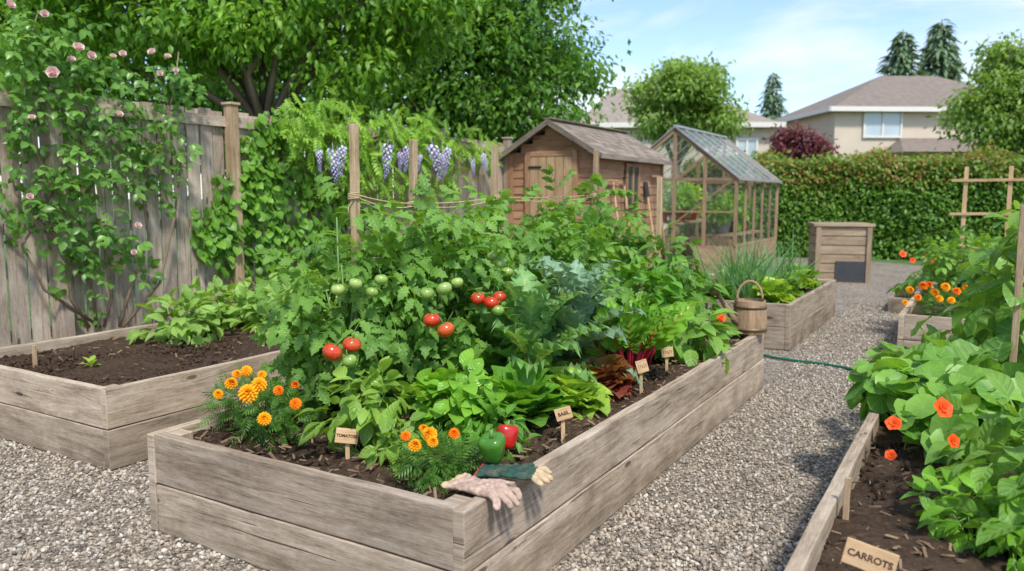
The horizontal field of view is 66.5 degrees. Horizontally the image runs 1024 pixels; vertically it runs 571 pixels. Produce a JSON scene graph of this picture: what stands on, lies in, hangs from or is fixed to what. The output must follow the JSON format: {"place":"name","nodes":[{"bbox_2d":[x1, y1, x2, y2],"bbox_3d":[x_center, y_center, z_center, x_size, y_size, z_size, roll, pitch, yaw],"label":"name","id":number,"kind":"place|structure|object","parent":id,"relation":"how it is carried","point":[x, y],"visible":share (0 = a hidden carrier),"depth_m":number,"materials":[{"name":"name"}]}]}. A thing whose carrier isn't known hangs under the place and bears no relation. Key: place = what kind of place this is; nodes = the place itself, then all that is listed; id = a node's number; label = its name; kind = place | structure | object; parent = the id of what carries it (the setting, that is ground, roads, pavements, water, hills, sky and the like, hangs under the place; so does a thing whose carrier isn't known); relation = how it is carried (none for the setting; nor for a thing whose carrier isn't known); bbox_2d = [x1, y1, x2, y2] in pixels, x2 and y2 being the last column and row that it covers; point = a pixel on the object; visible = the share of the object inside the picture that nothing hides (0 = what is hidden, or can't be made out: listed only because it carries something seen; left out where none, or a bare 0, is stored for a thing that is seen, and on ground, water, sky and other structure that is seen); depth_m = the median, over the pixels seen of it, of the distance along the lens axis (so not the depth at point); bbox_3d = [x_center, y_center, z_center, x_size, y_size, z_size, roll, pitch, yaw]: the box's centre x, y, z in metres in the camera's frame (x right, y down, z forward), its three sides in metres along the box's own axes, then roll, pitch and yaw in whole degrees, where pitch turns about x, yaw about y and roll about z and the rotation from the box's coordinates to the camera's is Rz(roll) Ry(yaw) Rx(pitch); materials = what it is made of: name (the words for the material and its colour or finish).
{"place":"outdoors","nodes":[
{"label":"outdoors","id":0,"kind":"place"},
{"bbox_2d":[1,199,924,344],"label":"ground","id":1,"kind":"structure","parent":0,"point":[908,262],"depth_m":17.57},
{"bbox_2d":[0,0,272,282],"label":"background tree","id":2,"kind":"object","parent":1,"relation":"on","point":[219,89],"visible":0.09,"depth_m":13.34,"materials":[{"name":"green plant"}]},
{"bbox_2d":[0,0,513,279],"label":"cherry tree","id":3,"kind":"object","parent":1,"relation":"on","point":[407,25],"visible":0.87,"depth_m":9.81,"materials":[{"name":"green plant"}]},
{"bbox_2d":[150,0,462,241],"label":"background tree","id":4,"kind":"object","parent":1,"relation":"on","point":[283,67],"visible":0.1,"depth_m":14.20,"materials":[{"name":"green plant"}]},
{"bbox_2d":[327,0,633,142],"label":"dark tree","id":5,"kind":"object","parent":1,"relation":"on","point":[517,53],"visible":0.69,"depth_m":13.85,"materials":[{"name":"green plant"}]},
{"bbox_2d":[612,48,756,235],"bbox_3d":[5.819,-4.714,26.509,4.409,6.531,4.350,5,8,36],"label":"round tree","id":6,"kind":"object","parent":1,"relation":"on","point":[687,93],"visible":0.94,"depth_m":25.75,"materials":[{"name":"green plant"}]},
{"bbox_2d":[754,72,788,119],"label":"conifer","id":7,"kind":"object","parent":1,"relation":"on","point":[772,107],"visible":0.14,"depth_m":47.80,"materials":[{"name":"green plant"}]},
{"bbox_2d":[762,120,841,163],"bbox_3d":[9.558,-3.387,25.776,2.531,4.040,2.100,0,6,0],"label":"purple tree","id":8,"kind":"object","parent":1,"relation":"on","point":[800,143],"visible":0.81,"depth_m":25.27,"materials":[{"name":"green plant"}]},
{"bbox_2d":[679,139,1023,259],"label":"hedge","id":9,"kind":"object","parent":1,"relation":"on","point":[902,204],"visible":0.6,"depth_m":18.85,"materials":[{"name":"green plant"}]},
{"bbox_2d":[875,29,929,75],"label":"conifer","id":10,"kind":"object","parent":1,"relation":"on","point":[902,58],"visible":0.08,"depth_m":54.11,"materials":[{"name":"green plant"}]},
{"bbox_2d":[915,19,968,82],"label":"conifer","id":11,"kind":"object","parent":1,"relation":"on","point":[937,58],"visible":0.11,"depth_m":54.88,"materials":[{"name":"green plant"}]},
{"bbox_2d":[923,29,1023,158],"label":"garden tree","id":12,"kind":"object","parent":1,"relation":"on","point":[994,110],"visible":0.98,"depth_m":23.26,"materials":[{"name":"green plant"}]},
{"bbox_2d":[0,255,937,570],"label":"gravel path","id":13,"kind":"structure","parent":0,"point":[884,277],"depth_m":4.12,"materials":[{"name":"gravel"}]},
{"bbox_2d":[0,310,324,469],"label":"raised bed","id":14,"kind":"object","parent":13,"relation":"on","point":[110,427],"visible":0.25,"depth_m":4.56,"materials":[{"name":"wood"}]},
{"bbox_2d":[0,323,280,385],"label":"soil","id":15,"kind":"structure","parent":14,"relation":"in","point":[120,360],"depth_m":5.44,"materials":[{"name":"soil"}]},
{"bbox_2d":[126,284,239,347],"bbox_3d":[-2.570,0.291,6.148,0.828,0.642,0.734,0,6,0],"label":"leafy vegetable","id":16,"kind":"object","parent":15,"relation":"on","point":[177,329],"visible":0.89,"depth_m":6.03,"materials":[{"name":"green plant"}]},
{"bbox_2d":[169,275,254,331],"bbox_3d":[-2.535,0.216,6.676,0.778,0.626,0.754,-2,7,-15],"label":"leafy vegetable","id":17,"kind":"object","parent":15,"relation":"on","point":[215,286],"visible":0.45,"depth_m":6.60,"materials":[{"name":"green plant"}]},
{"bbox_2d":[196,272,292,330],"bbox_3d":[-2.221,0.215,6.733,0.844,0.614,0.829,0,6,0],"label":"leafy vegetable","id":18,"kind":"object","parent":15,"relation":"on","point":[242,292],"visible":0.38,"depth_m":6.54,"materials":[{"name":"green plant"}]},
{"bbox_2d":[233,284,313,338],"bbox_3d":[-1.903,0.256,6.423,0.733,0.603,0.763,0,6,0],"label":"leafy vegetable","id":19,"kind":"object","parent":15,"relation":"on","point":[256,313],"visible":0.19,"depth_m":6.35,"materials":[{"name":"green plant"}]},
{"bbox_2d":[0,79,512,346],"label":"wooden fence","id":20,"kind":"object","parent":13,"relation":"on","point":[208,134],"visible":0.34,"depth_m":7.02,"materials":[{"name":"wood"}]},
{"bbox_2d":[0,0,208,328],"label":"climbing rose","id":21,"kind":"object","parent":20,"relation":"attached to","point":[35,75],"visible":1,"depth_m":6.32,"materials":[{"name":"green plant"}]},
{"bbox_2d":[189,107,377,299],"bbox_3d":[-2.318,-0.755,8.527,0.248,2.292,2.787,4,8,31],"label":"ivy vine","id":22,"kind":"object","parent":20,"relation":"attached to","point":[259,204],"visible":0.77,"depth_m":8.07,"materials":[{"name":"green plant"}]},
{"bbox_2d":[275,86,502,243],"bbox_3d":[-1.259,-1.039,9.772,0.855,2.588,4.573,4,7,29],"label":"wisteria vine","id":23,"kind":"object","parent":20,"relation":"attached to","point":[320,129],"visible":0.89,"depth_m":9.13,"materials":[{"name":"green plant"}]},
{"bbox_2d":[147,334,763,570],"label":"raised bed","id":24,"kind":"object","parent":13,"relation":"on","point":[268,514],"visible":0.59,"depth_m":3.19,"materials":[{"name":"wood"}]},
{"bbox_2d":[190,332,744,499],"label":"soil","id":25,"kind":"structure","parent":24,"relation":"in","point":[317,453],"depth_m":3.55,"materials":[{"name":"soil"}]},
{"bbox_2d":[196,362,323,450],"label":"marigold plant","id":26,"kind":"object","parent":25,"relation":"on","point":[248,393],"visible":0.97,"depth_m":3.55,"materials":[{"name":"green plant"}]},
{"bbox_2d":[335,427,358,458],"bbox_3d":[-0.689,0.696,3.269,0.102,0.214,0.022,-1,7,-11],"label":"plant marker","id":27,"kind":"object","parent":25,"relation":"on","point":[347,436],"visible":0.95,"depth_m":3.26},
{"bbox_2d":[240,172,461,425],"bbox_3d":[-0.778,0.158,3.914,1.100,1.452,1.011,0,6,0],"label":"tomato plant","id":28,"kind":"object","parent":25,"relation":"on","point":[306,350],"visible":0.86,"depth_m":3.76,"materials":[{"name":"green plant"}]},
{"bbox_2d":[349,124,361,392],"bbox_3d":[-0.787,0.025,3.960,0.039,1.660,0.047,4,8,31],"label":"garden stake","id":29,"kind":"object","parent":25,"relation":"on","point":[354,166],"visible":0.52,"depth_m":3.89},
{"bbox_2d":[347,192,597,216],"bbox_3d":[-0.060,-0.545,5.114,0.065,0.134,2.910,4,8,31],"label":"garden twine","id":30,"kind":"object","parent":29,"relation":"attached to","point":[349,197],"visible":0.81,"depth_m":4.51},
{"bbox_2d":[293,356,433,464],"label":"pepper plant","id":31,"kind":"object","parent":25,"relation":"on","point":[370,418],"visible":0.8,"depth_m":3.33,"materials":[{"name":"green plant"}]},
{"bbox_2d":[358,411,425,473],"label":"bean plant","id":32,"kind":"object","parent":25,"relation":"on","point":[368,453],"visible":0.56,"depth_m":3.22,"materials":[{"name":"green plant"}]},
{"bbox_2d":[312,173,508,406],"bbox_3d":[-0.537,0.135,4.168,1.055,1.474,1.150,0,6,0],"label":"tomato plant","id":33,"kind":"object","parent":25,"relation":"on","point":[458,342],"visible":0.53,"depth_m":4.01,"materials":[{"name":"green plant"}]},
{"bbox_2d":[409,140,417,256],"bbox_3d":[-0.545,0.004,4.364,0.038,1.610,0.048,4,8,31],"label":"garden stake","id":34,"kind":"object","parent":25,"relation":"on","point":[413,163],"visible":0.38,"depth_m":4.28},
{"bbox_2d":[383,422,483,496],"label":"marigold plant","id":35,"kind":"object","parent":25,"relation":"on","point":[432,438],"visible":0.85,"depth_m":3.01,"materials":[{"name":"green plant"}]},
{"bbox_2d":[397,348,514,446],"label":"basil plant","id":36,"kind":"object","parent":25,"relation":"on","point":[455,404],"visible":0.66,"depth_m":3.45,"materials":[{"name":"green plant"}]},
{"bbox_2d":[444,398,541,463],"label":"bell pepper plant","id":37,"kind":"object","parent":25,"relation":"on","point":[494,442],"visible":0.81,"depth_m":3.31,"materials":[{"name":"green plant"}]},
{"bbox_2d":[491,145,498,261],"bbox_3d":[-0.112,-0.087,5.078,0.039,1.630,0.049,4,8,31],"label":"garden stake","id":38,"kind":"object","parent":25,"relation":"on","point":[494,166],"visible":0.36,"depth_m":5.00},
{"bbox_2d":[473,339,536,385],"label":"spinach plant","id":39,"kind":"object","parent":25,"relation":"on","point":[489,361],"visible":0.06,"depth_m":4.21,"materials":[{"name":"green plant"}]},
{"bbox_2d":[461,183,582,290],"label":"tomato plant","id":40,"kind":"object","parent":25,"relation":"on","point":[528,242],"visible":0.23,"depth_m":5.02,"materials":[{"name":"green plant"}]},
{"bbox_2d":[479,358,573,426],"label":"spinach plant","id":41,"kind":"object","parent":25,"relation":"on","point":[533,392],"visible":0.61,"depth_m":3.80,"materials":[{"name":"green plant"}]},
{"bbox_2d":[462,263,613,416],"bbox_3d":[0.075,0.332,4.179,0.873,0.874,0.839,3,7,23],"label":"kale plant","id":42,"kind":"object","parent":25,"relation":"on","point":[523,324],"visible":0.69,"depth_m":4.10,"materials":[{"name":"green plant"}]},
{"bbox_2d":[554,406,572,444],"bbox_3d":[0.235,0.657,3.568,0.088,0.223,0.023,0,6,0],"label":"plant marker","id":43,"kind":"object","parent":25,"relation":"on","point":[562,414],"visible":0.98,"depth_m":3.56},
{"bbox_2d":[511,164,619,281],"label":"tomato plant","id":44,"kind":"object","parent":25,"relation":"on","point":[569,215],"visible":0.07,"depth_m":5.59,"materials":[{"name":"green plant"}]},
{"bbox_2d":[541,366,613,419],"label":"lettuce plant","id":45,"kind":"object","parent":25,"relation":"on","point":[590,398],"visible":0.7,"depth_m":3.93,"materials":[{"name":"green plant"}]},
{"bbox_2d":[522,207,657,357],"bbox_3d":[0.498,0.070,5.305,0.978,1.212,1.022,0,6,0],"label":"tomato plant","id":46,"kind":"object","parent":25,"relation":"on","point":[598,241],"visible":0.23,"depth_m":5.17,"materials":[{"name":"green plant"}]},
{"bbox_2d":[592,149,598,236],"bbox_3d":[0.676,-0.259,6.378,0.040,1.680,0.048,4,8,31],"label":"garden stake","id":47,"kind":"object","parent":25,"relation":"on","point":[596,162],"visible":0.31,"depth_m":6.29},
{"bbox_2d":[571,354,635,400],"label":"red lettuce plant","id":48,"kind":"object","parent":25,"relation":"on","point":[616,383],"visible":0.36,"depth_m":4.25,"materials":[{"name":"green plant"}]},
{"bbox_2d":[563,173,655,291],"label":"tomato plant","id":49,"kind":"object","parent":25,"relation":"on","point":[626,239],"visible":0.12,"depth_m":6.14,"materials":[{"name":"green plant"}]},
{"bbox_2d":[635,359,648,393],"bbox_3d":[0.730,0.543,4.402,0.081,0.264,0.024,-1,7,-8],"label":"plant marker","id":50,"kind":"object","parent":25,"relation":"on","point":[642,366],"visible":0.86,"depth_m":4.39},
{"bbox_2d":[585,291,701,383],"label":"chard plant","id":51,"kind":"object","parent":25,"relation":"on","point":[659,326],"visible":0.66,"depth_m":4.52,"materials":[{"name":"green plant"}]},
{"bbox_2d":[606,254,692,360],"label":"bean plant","id":52,"kind":"object","parent":25,"relation":"on","point":[653,276],"visible":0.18,"depth_m":5.36,"materials":[{"name":"green plant"}]},
{"bbox_2d":[656,177,662,256],"bbox_3d":[1.190,-0.148,6.373,0.039,1.460,0.046,4,8,31],"label":"garden stake","id":53,"kind":"object","parent":25,"relation":"on","point":[659,207],"visible":0.41,"depth_m":6.31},
{"bbox_2d":[621,220,729,339],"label":"plant","id":54,"kind":"object","parent":25,"relation":"on","point":[687,279],"visible":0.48,"depth_m":5.86,"materials":[{"name":"green plant"}]},
{"bbox_2d":[648,295,743,373],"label":"bean plant","id":55,"kind":"object","parent":25,"relation":"on","point":[687,345],"visible":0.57,"depth_m":5.19,"materials":[{"name":"green plant"}]},
{"bbox_2d":[441,473,521,510],"bbox_3d":[-0.099,0.734,2.796,0.284,0.067,0.183,5,8,37],"label":"gardening glove","id":56,"kind":"object","parent":24,"relation":"on","point":[496,491],"visible":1,"depth_m":2.76,"materials":[{"name":"fabric"}]},
{"bbox_2d":[418,184,549,357],"bbox_3d":[-0.308,0.121,4.683,1.012,1.447,1.050,3,7,24],"label":"tomato plant","id":57,"kind":"object","parent":24,"relation":"on","point":[491,302],"visible":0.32,"depth_m":4.43,"materials":[{"name":"green plant"}]},
{"bbox_2d":[474,461,553,486],"bbox_3d":[0.013,0.702,2.937,0.287,0.048,0.178,2,7,15],"label":"gardening glove","id":58,"kind":"object","parent":24,"relation":"on","point":[538,475],"visible":0.98,"depth_m":2.90,"materials":[{"name":"fabric"}]},
{"bbox_2d":[514,256,646,390],"bbox_3d":[0.342,0.252,4.593,0.960,0.846,0.941,0,6,0],"label":"kale plant","id":59,"kind":"object","parent":24,"relation":"in","point":[577,309],"visible":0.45,"depth_m":4.44,"materials":[{"name":"green plant"}]},
{"bbox_2d":[709,280,767,334],"bbox_3d":[1.749,0.167,5.961,0.483,0.405,0.270,-5,8,-36],"label":"watering can","id":60,"kind":"object","parent":24,"relation":"on","point":[750,318],"visible":0.95,"depth_m":5.93,"materials":[{"name":"wood"}]},
{"bbox_2d":[499,117,671,284],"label":"garden shed","id":61,"kind":"structure","parent":13,"relation":"on","point":[562,147],"depth_m":11.99,"materials":[{"name":"wood"}]},
{"bbox_2d":[528,156,571,239],"bbox_3d":[0.569,-0.931,11.864,0.734,2.020,0.065,4,8,31],"label":"door","id":62,"kind":"structure","parent":61,"relation":"in","point":[562,165],"depth_m":11.79,"materials":[{"name":"wood"}]},
{"bbox_2d":[625,163,639,207],"bbox_3d":[1.938,-1.598,12.560,0.041,0.710,0.545,4,8,31],"label":"window","id":63,"kind":"structure","parent":61,"relation":"in","point":[632,170],"depth_m":12.54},
{"bbox_2d":[663,219,717,267],"bbox_3d":[3.956,-1.021,18.039,0.900,0.970,3.000,4,8,31],"label":"potting bench","id":64,"kind":"object","parent":13,"relation":"on","point":[687,222],"visible":0.27,"depth_m":17.75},
{"bbox_2d":[663,181,699,221],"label":"potted plant","id":65,"kind":"object","parent":64,"relation":"on","point":[681,206],"visible":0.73,"depth_m":16.65,"materials":[{"name":"green plant"}]},
{"bbox_2d":[677,182,708,219],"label":"potted plant","id":66,"kind":"object","parent":64,"relation":"on","point":[693,216],"visible":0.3,"depth_m":17.96,"materials":[{"name":"green plant"}]},
{"bbox_2d":[649,124,781,270],"bbox_3d":[4.307,-2.010,17.832,2.790,2.982,3.730,4,8,31],"label":"greenhouse","id":67,"kind":"object","parent":13,"relation":"on","point":[724,181],"visible":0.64,"depth_m":16.70,"materials":[{"name":"brown wood"}]},
{"bbox_2d":[705,230,764,246],"bbox_3d":[5.045,-0.843,17.577,0.600,0.720,2.700,4,8,31],"label":"potting bench","id":68,"kind":"object","parent":13,"relation":"on","point":[730,235],"visible":0.31,"depth_m":16.55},
{"bbox_2d":[699,192,743,233],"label":"potted plant","id":69,"kind":"object","parent":68,"relation":"on","point":[722,222],"visible":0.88,"depth_m":16.49,"materials":[{"name":"green plant"}]},
{"bbox_2d":[715,191,749,232],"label":"potted plant","id":70,"kind":"object","parent":68,"relation":"on","point":[739,224],"visible":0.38,"depth_m":17.18,"materials":[{"name":"green plant"}]},
{"bbox_2d":[728,191,759,230],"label":"potted plant","id":71,"kind":"object","parent":68,"relation":"on","point":[749,221],"visible":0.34,"depth_m":17.86,"materials":[{"name":"green plant"}]},
{"bbox_2d":[635,273,835,350],"bbox_3d":[2.716,0.235,9.215,1.653,0.460,2.752,4,8,31],"label":"raised bed","id":72,"kind":"object","parent":13,"relation":"on","point":[791,325],"visible":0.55,"depth_m":8.00,"materials":[{"name":"wood"}]},
{"bbox_2d":[712,279,822,303],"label":"soil","id":73,"kind":"structure","parent":72,"relation":"in","point":[808,290],"depth_m":9.12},
{"bbox_2d":[691,232,814,302],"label":"chive plant","id":74,"kind":"object","parent":73,"relation":"on","point":[745,290],"visible":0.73,"depth_m":8.38,"materials":[{"name":"green plant"}]},
{"bbox_2d":[684,232,823,290],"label":"chive plant","id":75,"kind":"object","parent":73,"relation":"on","point":[785,260],"visible":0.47,"depth_m":9.10,"materials":[{"name":"green plant"}]},
{"bbox_2d":[748,276,797,303],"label":"lettuce plant","id":76,"kind":"object","parent":73,"relation":"on","point":[773,289],"visible":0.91,"depth_m":8.07,"materials":[{"name":"green plant"}]},
{"bbox_2d":[769,275,804,297],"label":"lettuce plant","id":77,"kind":"object","parent":73,"relation":"on","point":[795,283],"visible":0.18,"depth_m":8.53,"materials":[{"name":"green plant"}]},
{"bbox_2d":[779,269,817,289],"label":"lettuce plant","id":78,"kind":"object","parent":73,"relation":"on","point":[807,283],"visible":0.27,"depth_m":9.02,"materials":[{"name":"green plant"}]},
{"bbox_2d":[781,263,821,288],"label":"lettuce plant","id":79,"kind":"object","parent":73,"relation":"on","point":[813,274],"visible":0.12,"depth_m":9.56,"materials":[{"name":"green plant"}]},
{"bbox_2d":[763,354,871,376],"bbox_3d":[2.704,0.702,6.977,0.275,0.024,1.584,-3,7,-25],"label":"garden hose","id":80,"kind":"object","parent":13,"relation":"on","point":[812,362],"visible":0.56,"depth_m":7.05,"materials":[{"name":"rubber"}]},
{"bbox_2d":[784,410,886,570],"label":"raised bed","id":81,"kind":"object","parent":13,"relation":"on","point":[807,552],"visible":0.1,"depth_m":2.71,"materials":[{"name":"wood"}]},
{"bbox_2d":[815,412,1020,570],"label":"soil","id":82,"kind":"structure","parent":81,"relation":"in","point":[882,516],"depth_m":2.67,"materials":[{"name":"soil"}]},
{"bbox_2d":[842,477,851,519],"bbox_3d":[1.151,0.767,2.690,0.023,0.220,0.013,4,8,31],"label":"wooden peg","id":83,"kind":"object","parent":82,"relation":"on","point":[846,498],"visible":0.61,"depth_m":2.68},
{"bbox_2d":[841,537,899,570],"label":"plant marker","id":84,"kind":"object","parent":82,"relation":"on","point":[862,555],"visible":1,"depth_m":2.17,"materials":[{"name":"wood"}]},
{"bbox_2d":[843,346,962,429],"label":"nasturtium plant","id":85,"kind":"object","parent":82,"relation":"on","point":[886,385],"visible":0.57,"depth_m":3.81,"materials":[{"name":"green plant"}]},
{"bbox_2d":[866,315,963,379],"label":"squash plant","id":86,"kind":"object","parent":82,"relation":"on","point":[957,330],"visible":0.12,"depth_m":4.77,"materials":[{"name":"green plant"}]},
{"bbox_2d":[869,306,1023,377],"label":"squash plant","id":87,"kind":"object","parent":82,"relation":"on","point":[985,354],"visible":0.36,"depth_m":4.13,"materials":[{"name":"green plant"}]},
{"bbox_2d":[885,365,1023,465],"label":"nasturtium plant","id":88,"kind":"object","parent":82,"relation":"on","point":[917,414],"visible":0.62,"depth_m":3.30,"materials":[{"name":"green plant"}]},
{"bbox_2d":[899,465,1023,570],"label":"mint plant","id":89,"kind":"object","parent":82,"relation":"on","point":[931,514],"visible":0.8,"depth_m":2.50,"materials":[{"name":"green plant"}]},
{"bbox_2d":[925,368,1023,552],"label":"sweet potato plant","id":90,"kind":"object","parent":82,"relation":"on","point":[998,451],"visible":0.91,"depth_m":2.64,"materials":[{"name":"green plant"}]},
{"bbox_2d":[1009,205,1023,361],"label":"garden stake","id":91,"kind":"object","parent":82,"relation":"on","point":[1018,286],"visible":0.45,"depth_m":4.01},
{"bbox_2d":[943,195,1023,364],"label":"bean plant","id":92,"kind":"object","parent":81,"relation":"on","point":[997,298],"visible":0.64,"depth_m":4.32,"materials":[{"name":"green plant"}]},
{"bbox_2d":[807,222,875,282],"bbox_3d":[5.951,-0.622,14.236,0.999,1.032,1.013,2,7,14],"label":"compost bin","id":93,"kind":"object","parent":13,"relation":"on","point":[845,249],"visible":0.89,"depth_m":13.79,"materials":[{"name":"brown wood"}]},
{"bbox_2d":[888,286,918,312],"bbox_3d":[6.078,0.220,10.497,1.705,0.202,1.700,4,8,31],"label":"raised bed","id":94,"kind":"object","parent":13,"relation":"on","point":[895,304],"visible":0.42,"depth_m":10.17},
{"bbox_2d":[895,288,917,297],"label":"soil","id":95,"kind":"structure","parent":94,"relation":"in","point":[901,294],"depth_m":10.92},
{"bbox_2d":[899,242,993,282],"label":"nasturtium plant","id":96,"kind":"object","parent":95,"relation":"on","point":[904,254],"visible":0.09,"depth_m":9.96,"materials":[{"name":"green plant"}]},
{"bbox_2d":[897,287,1023,360],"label":"raised bed","id":97,"kind":"object","parent":13,"relation":"on","point":[907,320],"visible":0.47,"depth_m":6.94,"materials":[{"name":"wood"}]},
{"bbox_2d":[911,291,991,315],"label":"soil","id":98,"kind":"structure","parent":97,"relation":"in","point":[914,311],"depth_m":7.74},
{"bbox_2d":[901,281,992,317],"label":"marigold plant","id":99,"kind":"object","parent":98,"relation":"on","point":[945,288],"visible":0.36,"depth_m":7.06,"materials":[{"name":"orange plant"}]},
{"bbox_2d":[887,224,1014,305],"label":"tomato plant","id":100,"kind":"object","parent":98,"relation":"on","point":[947,254],"visible":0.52,"depth_m":8.18,"materials":[{"name":"green plant"}]},
{"bbox_2d":[950,166,1023,261],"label":"trellis","id":101,"kind":"object","parent":13,"relation":"on","point":[966,180],"visible":0.52,"depth_m":9.29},
{"bbox_2d":[0,0,1023,198],"label":"sky","id":102,"kind":"structure","parent":0,"point":[820,50],"materials":[{"name":"blue"}]},
{"bbox_2d":[663,175,679,221],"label":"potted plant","id":103,"kind":"object","parent":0,"point":[668,207],"visible":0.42,"depth_m":16.70,"materials":[{"name":"green plant"}]},
{"bbox_2d":[580,89,785,229],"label":"house","id":104,"kind":"structure","parent":0,"point":[760,126],"depth_m":35.50,"materials":[{"name":"beige"}]},
{"bbox_2d":[735,138,758,159],"bbox_3d":[10.627,-6.120,35.381,1.000,1.120,0.088,0,6,2],"label":"window","id":105,"kind":"structure","parent":104,"relation":"in","point":[747,144],"depth_m":35.34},
{"bbox_2d":[772,76,1018,164],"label":"house","id":106,"kind":"structure","parent":0,"point":[890,111],"depth_m":37.34,"materials":[{"name":"beige"}]},
{"bbox_2d":[863,111,902,137],"bbox_3d":[17.631,-7.679,37.156,1.900,1.320,0.088,0,6,-3],"label":"window","id":107,"kind":"structure","parent":106,"relation":"in","point":[876,124],"depth_m":37.16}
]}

